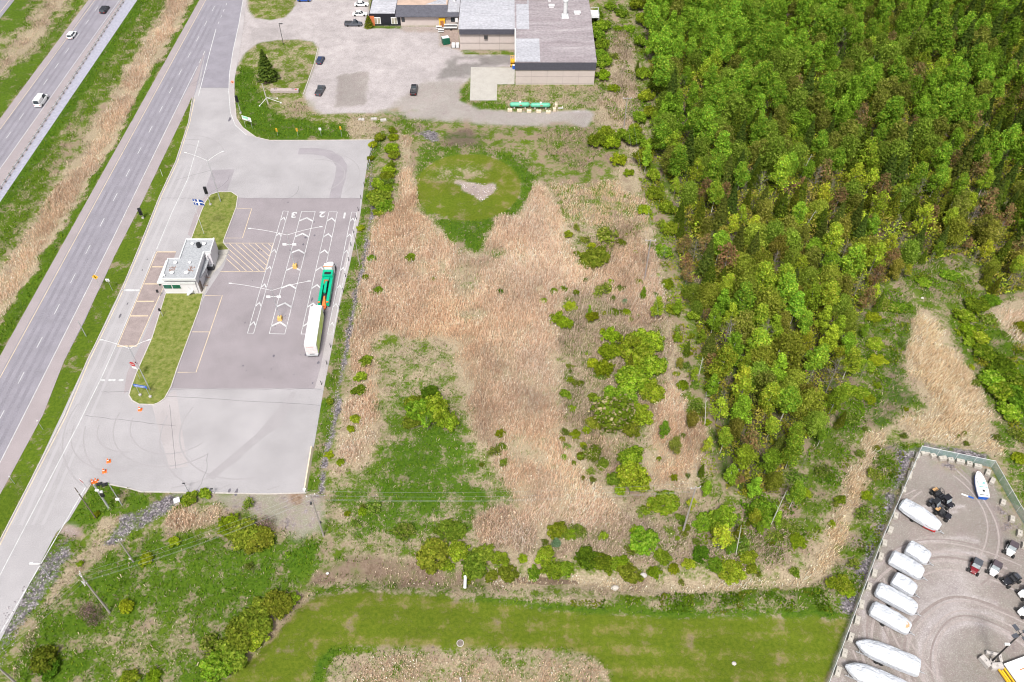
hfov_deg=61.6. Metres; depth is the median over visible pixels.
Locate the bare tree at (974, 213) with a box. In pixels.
[964,205,980,225]
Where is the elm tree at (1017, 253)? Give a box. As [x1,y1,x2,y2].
[1013,247,1023,267]
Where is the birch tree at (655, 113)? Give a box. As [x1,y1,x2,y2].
[649,110,658,126]
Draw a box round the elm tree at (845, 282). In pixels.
[834,273,853,299]
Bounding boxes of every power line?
[85,494,301,571]
[318,487,692,496]
[333,492,686,501]
[337,483,684,492]
[338,491,684,500]
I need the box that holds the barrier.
[303,446,313,491]
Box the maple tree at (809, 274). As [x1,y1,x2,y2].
[797,266,818,289]
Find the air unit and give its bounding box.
[207,264,214,269]
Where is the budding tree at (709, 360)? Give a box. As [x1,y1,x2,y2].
[705,353,718,370]
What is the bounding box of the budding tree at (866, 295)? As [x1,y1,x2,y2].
[858,286,877,308]
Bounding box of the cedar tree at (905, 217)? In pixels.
[895,207,910,231]
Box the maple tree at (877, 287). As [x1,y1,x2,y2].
[871,283,880,298]
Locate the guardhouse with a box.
[157,238,217,295]
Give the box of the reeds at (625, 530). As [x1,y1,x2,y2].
[533,495,808,570]
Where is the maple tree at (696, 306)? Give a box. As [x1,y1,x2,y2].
[689,300,703,315]
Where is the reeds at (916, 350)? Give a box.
[900,305,1006,455]
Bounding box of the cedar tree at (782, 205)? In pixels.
[770,190,787,221]
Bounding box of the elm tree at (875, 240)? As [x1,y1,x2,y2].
[867,235,880,253]
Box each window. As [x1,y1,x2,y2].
[163,284,172,288]
[172,284,181,288]
[374,17,380,23]
[391,17,397,23]
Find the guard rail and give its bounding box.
[0,0,123,188]
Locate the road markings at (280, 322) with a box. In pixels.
[0,1,356,633]
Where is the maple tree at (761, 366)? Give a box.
[746,358,776,395]
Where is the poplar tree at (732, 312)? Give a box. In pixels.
[720,302,738,334]
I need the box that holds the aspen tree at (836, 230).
[819,221,844,253]
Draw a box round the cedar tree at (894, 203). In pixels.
[881,190,901,220]
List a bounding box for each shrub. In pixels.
[28,643,58,673]
[36,658,59,681]
[75,601,92,618]
[76,560,83,566]
[82,604,106,628]
[93,510,99,518]
[100,503,112,510]
[118,598,133,613]
[119,668,141,681]
[138,554,153,567]
[140,551,151,561]
[145,666,161,681]
[168,536,180,546]
[179,490,198,506]
[197,487,210,498]
[199,632,219,658]
[199,650,233,681]
[213,637,247,673]
[216,512,241,537]
[222,622,251,650]
[227,517,258,550]
[228,607,272,640]
[242,495,254,508]
[243,561,254,569]
[244,525,275,554]
[247,627,270,651]
[248,596,270,618]
[256,515,276,530]
[260,588,293,619]
[288,592,300,607]
[324,451,333,458]
[326,398,333,404]
[336,458,344,465]
[343,510,350,516]
[347,425,354,432]
[349,414,360,422]
[350,384,366,395]
[350,518,361,528]
[353,371,367,381]
[356,225,364,231]
[358,354,373,367]
[358,506,367,515]
[366,188,378,197]
[366,499,382,515]
[367,254,375,260]
[368,141,376,147]
[368,190,393,208]
[370,286,384,294]
[371,177,383,189]
[372,209,385,216]
[374,132,385,140]
[375,199,394,211]
[379,184,393,191]
[380,165,396,172]
[380,171,394,179]
[382,178,394,184]
[384,143,398,153]
[386,160,395,167]
[387,133,398,140]
[388,127,396,132]
[388,150,399,158]
[389,522,417,541]
[401,416,420,428]
[403,395,422,410]
[404,253,415,261]
[404,398,434,427]
[415,537,449,574]
[418,391,448,422]
[420,385,439,398]
[432,518,467,542]
[436,410,459,431]
[438,558,455,571]
[448,540,470,562]
[460,551,487,580]
[461,572,473,584]
[472,543,494,561]
[485,570,497,582]
[487,445,501,455]
[489,551,509,566]
[494,429,505,437]
[496,442,507,450]
[497,562,519,582]
[499,458,508,466]
[517,553,527,562]
[527,564,540,581]
[534,544,556,565]
[540,560,563,580]
[541,539,548,545]
[547,521,566,539]
[549,288,557,294]
[549,310,564,326]
[550,537,560,547]
[556,561,574,577]
[559,316,573,328]
[559,389,571,398]
[560,285,567,291]
[561,428,568,435]
[561,442,570,448]
[562,530,571,539]
[563,300,577,310]
[564,230,572,237]
[566,376,574,383]
[566,528,575,539]
[567,405,576,411]
[567,523,586,539]
[568,429,580,438]
[571,380,581,387]
[573,223,579,230]
[573,546,600,570]
[576,451,585,460]
[578,245,610,269]
[579,236,590,243]
[581,426,589,433]
[582,443,602,461]
[585,311,598,321]
[585,416,604,429]
[585,466,595,474]
[586,132,607,146]
[586,242,595,247]
[586,358,599,367]
[587,392,599,401]
[588,394,637,432]
[589,476,596,483]
[590,552,612,570]
[592,18,611,30]
[593,10,602,20]
[593,28,605,39]
[593,282,613,297]
[593,359,613,376]
[594,373,605,379]
[595,38,609,49]
[595,48,608,57]
[595,68,610,79]
[595,457,608,471]
[596,54,612,68]
[596,225,618,247]
[597,342,621,359]
[598,125,615,136]
[598,531,608,540]
[599,326,620,342]
[602,135,620,148]
[603,383,637,406]
[604,2,616,9]
[604,567,612,575]
[605,471,620,485]
[607,84,620,91]
[609,52,619,58]
[609,151,626,165]
[611,557,617,570]
[612,308,619,315]
[613,25,623,31]
[613,128,626,140]
[614,9,628,17]
[614,364,653,392]
[614,486,625,495]
[615,238,626,246]
[615,445,643,464]
[615,554,629,564]
[616,331,650,358]
[616,460,651,492]
[616,562,643,583]
[622,308,632,315]
[622,420,640,437]
[623,25,635,32]
[623,127,645,145]
[623,168,633,176]
[623,545,633,555]
[624,345,657,368]
[628,122,642,132]
[628,524,637,532]
[628,525,659,555]
[629,0,647,9]
[629,403,653,426]
[631,110,646,122]
[631,147,653,164]
[632,327,665,351]
[634,34,646,46]
[635,12,644,25]
[636,66,651,79]
[636,507,647,518]
[637,88,655,100]
[637,204,652,214]
[638,355,668,375]
[639,377,664,405]
[640,138,657,149]
[643,105,657,118]
[643,509,649,514]
[645,185,659,198]
[646,168,660,180]
[646,489,679,515]
[646,502,661,512]
[646,565,662,579]
[653,548,672,565]
[654,244,671,258]
[656,217,662,227]
[659,199,677,213]
[659,278,674,289]
[661,525,674,537]
[663,221,677,234]
[664,303,683,314]
[667,563,679,574]
[669,473,677,480]
[672,334,682,341]
[672,371,680,375]
[674,513,680,519]
[676,380,688,390]
[678,578,684,585]
[679,515,684,521]
[680,558,695,569]
[681,287,694,297]
[681,524,690,531]
[681,530,688,538]
[682,361,691,368]
[685,401,702,412]
[687,311,699,319]
[688,333,694,338]
[690,381,698,389]
[691,397,703,404]
[691,511,714,532]
[692,537,701,545]
[692,545,709,563]
[702,419,712,425]
[706,556,723,574]
[708,504,737,527]
[718,555,747,585]
[734,535,749,554]
[738,550,758,564]
[742,496,779,528]
[746,563,757,573]
[764,529,782,542]
[780,517,790,528]
[784,468,809,482]
[786,523,799,533]
[788,532,808,549]
[788,566,799,576]
[791,568,799,577]
[801,488,812,498]
[814,464,833,478]
[825,573,854,596]
[827,519,835,529]
[833,495,845,504]
[840,588,855,597]
[846,411,859,427]
[846,558,860,569]
[849,385,870,399]
[854,448,865,458]
[854,504,872,520]
[855,291,868,300]
[857,358,875,371]
[860,490,872,500]
[864,394,875,405]
[865,311,881,322]
[865,336,885,351]
[867,466,885,480]
[868,353,889,365]
[872,382,882,388]
[872,445,879,451]
[877,294,902,313]
[888,301,906,312]
[899,432,908,438]
[914,277,931,287]
[940,269,962,280]
[951,308,974,323]
[958,323,977,335]
[962,335,974,345]
[965,295,991,313]
[970,330,990,344]
[970,378,980,385]
[973,343,997,361]
[977,312,1000,325]
[977,369,1005,385]
[982,294,1002,306]
[983,352,1015,373]
[986,381,1018,401]
[989,345,999,352]
[991,433,1001,440]
[996,400,1023,421]
[998,367,1023,383]
[1004,383,1023,411]
[1007,428,1023,441]
[1010,451,1023,464]
[1012,380,1023,392]
[1014,320,1023,332]
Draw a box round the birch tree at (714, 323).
[706,308,722,334]
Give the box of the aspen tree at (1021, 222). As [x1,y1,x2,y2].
[1017,218,1023,230]
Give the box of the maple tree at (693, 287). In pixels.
[683,282,700,302]
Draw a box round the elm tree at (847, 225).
[836,216,852,239]
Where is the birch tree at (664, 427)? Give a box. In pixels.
[659,419,670,438]
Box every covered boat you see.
[845,662,906,681]
[855,639,920,676]
[868,601,911,634]
[874,583,917,614]
[888,550,924,579]
[890,572,917,595]
[898,498,941,532]
[904,540,930,563]
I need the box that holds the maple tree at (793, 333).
[775,328,804,361]
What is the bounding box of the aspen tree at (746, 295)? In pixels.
[725,281,756,315]
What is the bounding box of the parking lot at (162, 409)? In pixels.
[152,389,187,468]
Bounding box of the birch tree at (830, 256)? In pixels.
[818,250,839,273]
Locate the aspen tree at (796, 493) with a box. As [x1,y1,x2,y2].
[784,480,806,507]
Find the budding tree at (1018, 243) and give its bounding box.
[1010,236,1023,253]
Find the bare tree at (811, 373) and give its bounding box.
[802,369,814,383]
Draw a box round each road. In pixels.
[0,0,13,17]
[0,0,120,167]
[0,0,223,460]
[0,56,373,639]
[199,0,242,87]
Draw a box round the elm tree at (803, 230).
[797,223,810,244]
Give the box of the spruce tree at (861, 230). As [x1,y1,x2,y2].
[847,213,868,245]
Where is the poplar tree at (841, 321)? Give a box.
[828,314,845,340]
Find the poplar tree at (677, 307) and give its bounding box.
[671,298,682,313]
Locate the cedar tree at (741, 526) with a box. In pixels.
[732,523,743,539]
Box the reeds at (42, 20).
[0,0,60,68]
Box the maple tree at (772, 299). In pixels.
[748,284,787,324]
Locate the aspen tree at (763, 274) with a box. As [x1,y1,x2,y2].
[753,260,777,296]
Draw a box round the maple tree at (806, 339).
[801,332,815,352]
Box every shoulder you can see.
[0,0,91,127]
[0,0,124,190]
[0,0,204,372]
[0,52,204,493]
[229,0,253,136]
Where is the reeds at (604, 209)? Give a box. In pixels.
[549,178,649,228]
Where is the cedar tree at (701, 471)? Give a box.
[697,464,704,477]
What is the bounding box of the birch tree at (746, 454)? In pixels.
[733,443,755,470]
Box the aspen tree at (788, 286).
[773,270,798,306]
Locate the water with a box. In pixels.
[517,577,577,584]
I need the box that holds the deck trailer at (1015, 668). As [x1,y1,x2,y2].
[998,656,1023,681]
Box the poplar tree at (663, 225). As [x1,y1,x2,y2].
[660,219,665,231]
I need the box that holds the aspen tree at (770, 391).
[758,381,781,418]
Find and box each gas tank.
[510,101,529,108]
[530,102,549,109]
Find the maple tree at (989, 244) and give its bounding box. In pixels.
[976,239,994,261]
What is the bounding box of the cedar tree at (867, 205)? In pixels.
[863,191,872,211]
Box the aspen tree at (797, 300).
[784,290,806,323]
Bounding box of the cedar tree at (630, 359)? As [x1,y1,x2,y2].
[626,353,632,368]
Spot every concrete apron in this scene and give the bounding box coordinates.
[124,289,164,393]
[200,255,226,293]
[218,250,227,253]
[470,67,514,99]
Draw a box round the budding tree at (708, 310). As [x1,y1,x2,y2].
[703,308,711,322]
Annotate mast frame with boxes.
[259,84,281,106]
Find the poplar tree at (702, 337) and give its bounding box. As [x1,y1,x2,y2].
[695,329,706,343]
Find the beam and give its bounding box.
[270,88,298,92]
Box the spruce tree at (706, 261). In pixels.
[695,236,715,276]
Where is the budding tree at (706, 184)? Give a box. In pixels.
[696,177,713,201]
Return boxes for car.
[66,31,76,38]
[99,6,109,12]
[316,56,324,63]
[352,10,366,15]
[354,0,368,6]
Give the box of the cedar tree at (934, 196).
[921,185,939,212]
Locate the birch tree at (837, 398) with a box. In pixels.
[824,387,846,413]
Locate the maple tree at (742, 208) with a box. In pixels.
[737,204,747,223]
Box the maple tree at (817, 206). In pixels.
[806,199,828,222]
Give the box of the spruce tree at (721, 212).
[711,192,727,232]
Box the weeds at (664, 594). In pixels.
[537,589,852,613]
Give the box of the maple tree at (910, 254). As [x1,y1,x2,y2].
[897,238,922,266]
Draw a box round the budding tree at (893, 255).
[882,248,901,268]
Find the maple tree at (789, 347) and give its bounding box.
[770,334,806,370]
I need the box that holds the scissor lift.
[510,55,514,66]
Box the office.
[369,0,400,25]
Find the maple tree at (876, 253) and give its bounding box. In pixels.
[863,240,886,273]
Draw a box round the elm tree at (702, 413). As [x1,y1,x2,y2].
[700,406,708,417]
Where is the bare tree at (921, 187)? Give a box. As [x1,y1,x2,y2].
[912,176,930,198]
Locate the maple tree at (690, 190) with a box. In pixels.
[678,180,699,206]
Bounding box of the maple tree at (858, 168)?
[844,162,867,183]
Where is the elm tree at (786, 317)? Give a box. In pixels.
[778,310,791,335]
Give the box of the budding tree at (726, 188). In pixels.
[720,181,730,200]
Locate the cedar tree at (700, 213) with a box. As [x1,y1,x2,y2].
[691,201,704,234]
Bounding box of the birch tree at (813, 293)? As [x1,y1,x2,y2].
[800,281,822,312]
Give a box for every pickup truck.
[315,85,325,95]
[344,19,361,26]
[410,84,417,94]
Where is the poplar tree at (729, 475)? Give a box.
[723,463,737,484]
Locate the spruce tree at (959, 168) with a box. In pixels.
[948,139,975,188]
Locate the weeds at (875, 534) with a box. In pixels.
[850,444,909,590]
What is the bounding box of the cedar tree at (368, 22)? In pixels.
[364,15,373,28]
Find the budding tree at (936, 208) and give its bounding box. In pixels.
[925,204,939,226]
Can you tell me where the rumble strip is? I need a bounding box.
[1,6,90,173]
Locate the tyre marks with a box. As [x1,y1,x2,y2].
[62,135,359,490]
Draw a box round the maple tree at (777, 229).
[762,219,787,251]
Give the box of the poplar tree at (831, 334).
[818,323,839,352]
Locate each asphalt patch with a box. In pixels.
[118,251,175,345]
[188,195,208,236]
[204,169,234,195]
[206,392,295,478]
[298,148,346,197]
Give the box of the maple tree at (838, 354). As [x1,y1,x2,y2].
[832,345,845,366]
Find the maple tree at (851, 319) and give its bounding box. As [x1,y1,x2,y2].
[839,310,860,333]
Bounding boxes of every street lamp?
[100,339,150,389]
[184,151,223,201]
[229,281,310,320]
[248,226,322,268]
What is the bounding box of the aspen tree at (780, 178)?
[769,154,791,191]
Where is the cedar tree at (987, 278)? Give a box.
[979,266,994,287]
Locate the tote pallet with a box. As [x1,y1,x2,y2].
[451,42,459,47]
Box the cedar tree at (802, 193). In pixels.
[795,177,806,202]
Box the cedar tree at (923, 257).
[918,250,926,264]
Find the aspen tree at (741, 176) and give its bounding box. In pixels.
[733,161,751,189]
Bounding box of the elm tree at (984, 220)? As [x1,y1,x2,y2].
[972,213,994,236]
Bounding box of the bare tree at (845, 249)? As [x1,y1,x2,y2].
[838,238,851,266]
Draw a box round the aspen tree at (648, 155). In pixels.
[642,144,652,172]
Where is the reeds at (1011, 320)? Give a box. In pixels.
[997,295,1023,346]
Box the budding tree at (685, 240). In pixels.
[676,234,692,254]
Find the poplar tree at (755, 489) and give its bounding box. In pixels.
[747,476,763,497]
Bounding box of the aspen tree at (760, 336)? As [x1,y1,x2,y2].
[745,327,772,361]
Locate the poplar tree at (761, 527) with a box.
[756,519,765,533]
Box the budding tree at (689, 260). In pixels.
[679,253,692,270]
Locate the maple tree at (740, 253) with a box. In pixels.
[728,251,747,272]
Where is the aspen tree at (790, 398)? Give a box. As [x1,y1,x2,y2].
[775,385,801,422]
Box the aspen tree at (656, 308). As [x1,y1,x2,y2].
[650,295,663,317]
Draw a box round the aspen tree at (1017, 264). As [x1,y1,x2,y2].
[1008,255,1023,279]
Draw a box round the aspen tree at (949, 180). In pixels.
[944,167,951,188]
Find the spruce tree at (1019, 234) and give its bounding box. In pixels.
[1010,227,1023,249]
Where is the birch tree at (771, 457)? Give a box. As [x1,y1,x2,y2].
[758,447,782,473]
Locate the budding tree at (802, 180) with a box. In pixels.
[796,176,807,191]
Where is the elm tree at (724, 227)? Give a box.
[718,225,730,236]
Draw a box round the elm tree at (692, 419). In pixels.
[685,410,699,428]
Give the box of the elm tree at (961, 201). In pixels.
[946,189,971,218]
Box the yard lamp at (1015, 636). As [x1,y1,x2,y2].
[989,624,1023,662]
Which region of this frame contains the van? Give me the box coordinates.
[32,93,48,106]
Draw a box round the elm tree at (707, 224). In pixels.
[696,217,713,240]
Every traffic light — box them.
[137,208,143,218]
[203,186,211,204]
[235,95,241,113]
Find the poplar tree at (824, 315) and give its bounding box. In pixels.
[814,304,831,333]
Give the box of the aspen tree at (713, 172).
[702,153,724,183]
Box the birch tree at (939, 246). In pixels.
[931,241,943,258]
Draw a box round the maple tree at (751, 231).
[743,221,768,252]
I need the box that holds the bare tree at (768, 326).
[760,318,775,332]
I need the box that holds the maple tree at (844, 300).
[831,292,854,315]
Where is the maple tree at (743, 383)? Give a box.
[729,375,757,404]
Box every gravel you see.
[0,549,64,664]
[109,495,181,540]
[318,148,374,495]
[461,183,495,201]
[854,447,967,604]
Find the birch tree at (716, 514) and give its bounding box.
[712,510,721,520]
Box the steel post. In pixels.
[29,562,49,575]
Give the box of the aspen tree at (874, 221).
[865,213,880,235]
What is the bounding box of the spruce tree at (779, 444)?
[771,434,784,453]
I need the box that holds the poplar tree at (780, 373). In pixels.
[770,352,788,383]
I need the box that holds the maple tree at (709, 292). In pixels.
[694,282,721,309]
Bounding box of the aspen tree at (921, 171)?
[905,161,929,190]
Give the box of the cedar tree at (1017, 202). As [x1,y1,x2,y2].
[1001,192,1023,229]
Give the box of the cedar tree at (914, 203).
[902,192,919,222]
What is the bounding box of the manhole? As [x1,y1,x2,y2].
[457,640,463,646]
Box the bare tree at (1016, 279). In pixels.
[1009,271,1023,289]
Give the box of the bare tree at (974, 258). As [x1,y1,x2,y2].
[967,250,980,267]
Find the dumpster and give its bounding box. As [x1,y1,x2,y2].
[441,35,449,44]
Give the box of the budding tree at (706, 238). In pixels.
[699,233,711,251]
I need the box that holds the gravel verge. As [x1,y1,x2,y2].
[0,0,136,200]
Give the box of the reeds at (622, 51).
[597,29,642,128]
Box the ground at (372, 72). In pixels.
[0,0,1023,681]
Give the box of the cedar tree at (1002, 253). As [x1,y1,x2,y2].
[992,237,1012,266]
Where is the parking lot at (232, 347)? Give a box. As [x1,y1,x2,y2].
[171,198,359,387]
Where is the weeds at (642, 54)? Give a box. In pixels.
[596,0,652,125]
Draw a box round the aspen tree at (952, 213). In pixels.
[942,207,958,227]
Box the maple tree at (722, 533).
[712,523,734,548]
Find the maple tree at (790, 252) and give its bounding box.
[779,248,802,268]
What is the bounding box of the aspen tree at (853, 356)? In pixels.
[837,346,862,377]
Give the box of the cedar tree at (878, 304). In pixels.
[871,291,884,313]
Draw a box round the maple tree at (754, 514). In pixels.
[749,508,762,524]
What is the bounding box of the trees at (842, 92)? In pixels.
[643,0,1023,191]
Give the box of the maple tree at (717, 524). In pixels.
[711,522,721,536]
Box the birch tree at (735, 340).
[726,330,745,365]
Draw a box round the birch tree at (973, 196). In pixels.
[963,191,977,215]
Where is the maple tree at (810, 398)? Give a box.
[789,387,825,423]
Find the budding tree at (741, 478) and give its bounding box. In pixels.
[736,474,745,482]
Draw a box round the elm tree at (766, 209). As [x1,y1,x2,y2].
[756,197,774,225]
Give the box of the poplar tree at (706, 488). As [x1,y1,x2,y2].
[701,480,712,496]
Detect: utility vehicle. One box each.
[927,497,942,508]
[929,487,944,501]
[933,506,951,522]
[939,493,954,509]
[966,557,983,576]
[985,559,1002,578]
[999,572,1021,588]
[1002,540,1019,558]
[1015,588,1023,600]
[1015,606,1023,619]
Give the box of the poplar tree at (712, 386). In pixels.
[705,373,719,397]
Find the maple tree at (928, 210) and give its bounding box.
[910,201,937,235]
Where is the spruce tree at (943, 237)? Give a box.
[931,225,948,249]
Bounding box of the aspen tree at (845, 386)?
[836,381,851,402]
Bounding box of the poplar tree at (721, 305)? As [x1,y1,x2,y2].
[711,288,729,315]
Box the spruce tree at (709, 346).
[700,331,716,357]
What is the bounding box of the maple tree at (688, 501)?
[686,497,697,509]
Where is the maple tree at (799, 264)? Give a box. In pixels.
[794,254,809,275]
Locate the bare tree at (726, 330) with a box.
[715,317,736,342]
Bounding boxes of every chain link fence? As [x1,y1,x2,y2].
[829,541,881,681]
[879,446,922,543]
[920,445,994,466]
[992,461,1021,509]
[1016,506,1023,521]
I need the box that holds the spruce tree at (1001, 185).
[980,176,1007,217]
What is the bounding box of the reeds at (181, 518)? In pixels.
[164,500,221,532]
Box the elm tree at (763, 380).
[751,369,776,406]
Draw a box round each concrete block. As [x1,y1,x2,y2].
[834,665,841,677]
[841,648,847,658]
[847,632,854,643]
[854,615,860,625]
[858,599,864,609]
[865,582,872,591]
[871,568,877,578]
[877,552,883,561]
[881,539,887,547]
[887,526,893,534]
[892,512,898,519]
[906,470,912,479]
[910,461,915,468]
[914,452,920,459]
[920,450,929,455]
[929,453,936,458]
[938,455,947,460]
[947,457,953,462]
[955,458,964,464]
[966,460,972,466]
[973,463,981,469]
[978,654,991,668]
[984,469,991,476]
[985,650,997,656]
[988,477,995,485]
[989,662,1003,670]
[997,654,1002,661]
[1000,498,1005,506]
[1009,515,1014,522]
[1016,529,1022,537]
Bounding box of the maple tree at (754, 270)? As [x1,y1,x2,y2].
[745,263,772,294]
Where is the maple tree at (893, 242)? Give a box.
[884,232,898,257]
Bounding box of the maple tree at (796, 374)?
[779,367,807,387]
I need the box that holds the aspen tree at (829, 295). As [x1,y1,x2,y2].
[820,282,840,308]
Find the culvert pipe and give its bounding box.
[463,575,466,588]
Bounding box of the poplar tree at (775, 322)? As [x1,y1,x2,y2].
[766,312,784,342]
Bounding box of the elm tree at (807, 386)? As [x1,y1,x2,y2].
[800,382,815,394]
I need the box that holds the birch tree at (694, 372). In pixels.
[690,367,699,380]
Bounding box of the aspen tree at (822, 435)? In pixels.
[817,429,826,445]
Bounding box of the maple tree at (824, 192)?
[816,182,830,201]
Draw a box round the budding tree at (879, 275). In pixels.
[867,264,885,285]
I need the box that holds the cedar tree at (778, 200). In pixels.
[773,191,782,213]
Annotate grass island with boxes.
[130,293,202,403]
[192,192,236,249]
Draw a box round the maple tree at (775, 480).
[763,471,785,493]
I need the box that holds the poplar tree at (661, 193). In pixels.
[655,183,664,200]
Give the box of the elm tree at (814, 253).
[801,245,822,269]
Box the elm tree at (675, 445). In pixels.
[668,435,682,455]
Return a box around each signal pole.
[93,484,110,509]
[109,484,121,504]
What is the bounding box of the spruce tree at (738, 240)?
[727,223,743,261]
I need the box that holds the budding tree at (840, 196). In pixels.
[827,187,848,212]
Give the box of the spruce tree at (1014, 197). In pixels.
[1000,189,1019,212]
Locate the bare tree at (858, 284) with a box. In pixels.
[849,270,864,299]
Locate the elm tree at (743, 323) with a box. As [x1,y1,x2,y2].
[730,308,756,344]
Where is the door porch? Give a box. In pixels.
[439,18,444,26]
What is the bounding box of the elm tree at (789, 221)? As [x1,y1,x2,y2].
[782,214,797,233]
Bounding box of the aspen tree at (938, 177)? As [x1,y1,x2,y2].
[926,163,950,196]
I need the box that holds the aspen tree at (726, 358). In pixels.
[706,342,738,383]
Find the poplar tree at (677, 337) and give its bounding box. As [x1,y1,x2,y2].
[673,331,679,341]
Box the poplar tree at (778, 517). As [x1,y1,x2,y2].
[772,510,781,525]
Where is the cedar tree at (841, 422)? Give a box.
[835,411,846,428]
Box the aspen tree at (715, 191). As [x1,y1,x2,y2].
[706,180,724,214]
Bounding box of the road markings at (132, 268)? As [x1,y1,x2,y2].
[0,0,272,543]
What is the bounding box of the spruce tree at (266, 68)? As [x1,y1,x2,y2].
[256,49,279,82]
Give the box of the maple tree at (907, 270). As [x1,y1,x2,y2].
[904,264,912,276]
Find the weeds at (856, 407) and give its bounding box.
[695,253,977,569]
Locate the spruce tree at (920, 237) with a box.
[913,224,926,251]
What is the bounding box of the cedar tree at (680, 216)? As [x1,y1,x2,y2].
[673,201,684,225]
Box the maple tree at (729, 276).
[718,272,735,292]
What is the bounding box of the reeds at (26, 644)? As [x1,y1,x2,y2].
[10,516,112,681]
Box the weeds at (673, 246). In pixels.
[637,132,716,485]
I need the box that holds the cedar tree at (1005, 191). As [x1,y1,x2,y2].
[996,178,1009,207]
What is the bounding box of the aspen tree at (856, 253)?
[839,242,866,281]
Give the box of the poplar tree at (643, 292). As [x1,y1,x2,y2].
[640,286,645,298]
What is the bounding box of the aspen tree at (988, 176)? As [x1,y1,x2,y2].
[975,168,995,194]
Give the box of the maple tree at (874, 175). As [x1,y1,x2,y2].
[861,168,879,194]
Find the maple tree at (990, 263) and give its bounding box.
[980,257,1001,274]
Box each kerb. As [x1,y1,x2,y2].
[0,97,192,540]
[85,481,305,494]
[128,293,202,404]
[191,191,237,250]
[234,95,373,140]
[303,48,317,93]
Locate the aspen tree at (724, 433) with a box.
[717,426,733,452]
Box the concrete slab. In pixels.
[173,497,179,505]
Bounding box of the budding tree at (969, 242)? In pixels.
[962,237,973,250]
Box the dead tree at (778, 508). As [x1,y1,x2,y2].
[771,490,786,524]
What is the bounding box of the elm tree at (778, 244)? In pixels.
[768,233,788,261]
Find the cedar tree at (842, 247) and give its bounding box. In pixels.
[837,236,844,257]
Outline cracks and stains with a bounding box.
[86,32,319,495]
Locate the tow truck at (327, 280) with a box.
[318,262,336,309]
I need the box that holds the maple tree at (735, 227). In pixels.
[727,213,739,237]
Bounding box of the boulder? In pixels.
[611,585,618,590]
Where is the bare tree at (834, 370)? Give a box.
[817,355,846,392]
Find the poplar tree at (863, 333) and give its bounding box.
[860,323,868,336]
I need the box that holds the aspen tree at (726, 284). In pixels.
[716,279,732,296]
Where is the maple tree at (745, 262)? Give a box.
[727,252,757,279]
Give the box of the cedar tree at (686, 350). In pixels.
[682,340,689,357]
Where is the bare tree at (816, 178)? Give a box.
[810,166,823,189]
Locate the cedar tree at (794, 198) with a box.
[787,188,799,214]
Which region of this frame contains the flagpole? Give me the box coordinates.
[192,199,204,232]
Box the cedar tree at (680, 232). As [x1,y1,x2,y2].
[676,219,684,238]
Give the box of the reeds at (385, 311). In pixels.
[332,135,666,552]
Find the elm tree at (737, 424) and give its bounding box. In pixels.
[728,417,745,441]
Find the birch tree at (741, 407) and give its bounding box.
[729,394,751,423]
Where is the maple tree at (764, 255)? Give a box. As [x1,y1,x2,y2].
[751,248,775,277]
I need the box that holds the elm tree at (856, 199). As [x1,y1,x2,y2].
[846,193,864,214]
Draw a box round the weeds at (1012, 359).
[953,305,1023,444]
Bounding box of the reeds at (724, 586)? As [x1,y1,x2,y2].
[493,573,814,593]
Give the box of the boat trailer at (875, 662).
[856,649,924,673]
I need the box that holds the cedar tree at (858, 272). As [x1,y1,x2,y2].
[854,260,864,280]
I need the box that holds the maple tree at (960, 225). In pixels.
[943,214,969,245]
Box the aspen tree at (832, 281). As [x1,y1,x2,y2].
[823,278,841,306]
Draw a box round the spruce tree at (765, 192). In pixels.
[752,184,768,214]
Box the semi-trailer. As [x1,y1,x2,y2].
[304,305,324,355]
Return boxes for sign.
[133,384,151,397]
[241,115,251,126]
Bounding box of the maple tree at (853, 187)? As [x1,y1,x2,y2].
[837,177,863,206]
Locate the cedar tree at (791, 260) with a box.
[776,254,793,284]
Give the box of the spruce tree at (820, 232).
[815,217,827,251]
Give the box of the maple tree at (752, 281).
[729,271,761,310]
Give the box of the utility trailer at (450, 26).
[440,24,457,29]
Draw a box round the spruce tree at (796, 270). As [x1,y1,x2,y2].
[794,267,798,282]
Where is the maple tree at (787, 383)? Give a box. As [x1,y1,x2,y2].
[775,376,801,410]
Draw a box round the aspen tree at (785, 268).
[772,262,795,290]
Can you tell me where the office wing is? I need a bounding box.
[395,0,460,26]
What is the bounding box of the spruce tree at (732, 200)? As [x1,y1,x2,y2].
[727,181,737,218]
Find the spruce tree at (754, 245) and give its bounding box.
[746,230,759,259]
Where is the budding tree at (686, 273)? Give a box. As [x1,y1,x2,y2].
[680,263,694,283]
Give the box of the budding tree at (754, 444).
[741,429,762,450]
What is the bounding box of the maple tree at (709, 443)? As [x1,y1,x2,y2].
[701,436,712,454]
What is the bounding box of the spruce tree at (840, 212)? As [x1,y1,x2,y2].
[829,200,845,227]
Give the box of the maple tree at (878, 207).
[870,189,887,214]
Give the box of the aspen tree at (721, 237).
[713,229,732,265]
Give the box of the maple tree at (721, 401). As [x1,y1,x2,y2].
[709,396,729,422]
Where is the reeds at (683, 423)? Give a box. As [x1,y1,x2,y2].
[644,324,707,489]
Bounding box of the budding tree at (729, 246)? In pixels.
[716,241,739,272]
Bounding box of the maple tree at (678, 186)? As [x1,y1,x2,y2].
[669,176,680,192]
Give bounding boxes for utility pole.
[0,668,15,681]
[74,487,95,517]
[79,571,110,613]
[116,538,133,561]
[306,493,324,536]
[623,97,631,127]
[644,239,655,277]
[682,486,700,531]
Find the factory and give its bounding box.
[458,0,598,84]
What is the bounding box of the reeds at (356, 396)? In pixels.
[339,340,377,458]
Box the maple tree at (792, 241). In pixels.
[782,227,803,255]

